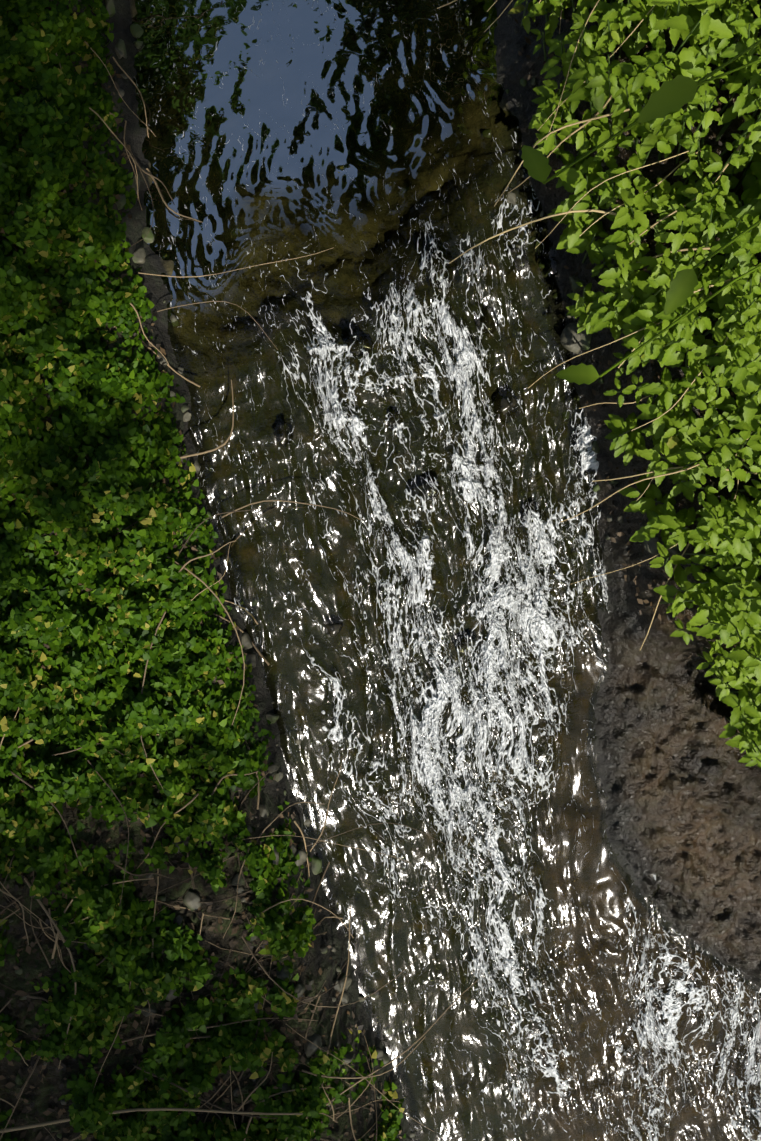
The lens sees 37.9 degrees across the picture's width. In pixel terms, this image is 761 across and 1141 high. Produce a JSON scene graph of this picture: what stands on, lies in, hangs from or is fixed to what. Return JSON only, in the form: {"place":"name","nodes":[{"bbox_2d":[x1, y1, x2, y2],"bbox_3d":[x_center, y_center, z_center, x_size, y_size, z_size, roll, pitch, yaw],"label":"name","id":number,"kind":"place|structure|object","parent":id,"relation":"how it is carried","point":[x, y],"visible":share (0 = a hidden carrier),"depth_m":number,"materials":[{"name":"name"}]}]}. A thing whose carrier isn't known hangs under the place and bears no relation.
{"place":"outdoors","nodes":[
{"label":"outdoors","id":0,"kind":"place"},
{"bbox_2d":[0,0,760,1140],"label":"terrain","id":1,"kind":"structure","parent":0,"point":[682,786],"depth_m":5.16,"materials":[{"name":"brown soil"}]},
{"bbox_2d":[0,0,405,1140],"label":"plants","id":2,"kind":"object","parent":1,"relation":"on","point":[70,500],"visible":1,"depth_m":4.67,"materials":[{"name":"green plant"}]},
{"bbox_2d":[0,41,478,1140],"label":"twigs","id":3,"kind":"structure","parent":1,"relation":"on","point":[60,937],"depth_m":4.93,"materials":[{"name":"brown wood"}]},
{"bbox_2d":[0,0,730,1138],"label":"stones","id":4,"kind":"object","parent":1,"relation":"on","point":[572,340],"visible":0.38,"depth_m":5.04,"materials":[{"name":"grey stone"}]},
{"bbox_2d":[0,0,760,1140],"bbox_3d":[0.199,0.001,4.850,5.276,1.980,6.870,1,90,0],"label":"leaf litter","id":5,"kind":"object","parent":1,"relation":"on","point":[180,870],"visible":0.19,"depth_m":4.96,"materials":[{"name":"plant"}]},
{"bbox_2d":[281,397,515,636],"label":"rocks","id":6,"kind":"object","parent":1,"relation":"on","point":[333,629],"visible":0.1,"depth_m":5.18,"materials":[{"name":"grey stone"}]},
{"bbox_2d":[132,0,760,1140],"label":"water surface","id":7,"kind":"object","parent":1,"relation":"on","point":[442,686],"visible":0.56,"depth_m":5.24,"materials":[{"name":"liquid"}]},
{"bbox_2d":[437,0,758,649],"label":"dry stems","id":8,"kind":"object","parent":1,"relation":"on","point":[594,117],"visible":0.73,"depth_m":4.34,"materials":[{"name":"brown plant"}]},
{"bbox_2d":[508,0,760,767],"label":"shrub","id":9,"kind":"object","parent":1,"relation":"on","point":[694,216],"depth_m":4.30,"materials":[{"name":"green plant"}]},
{"bbox_2d":[521,0,760,384],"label":"leaves","id":10,"kind":"object","parent":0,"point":[677,92],"visible":1,"depth_m":2.91,"materials":[{"name":"green plant"}]}
]}

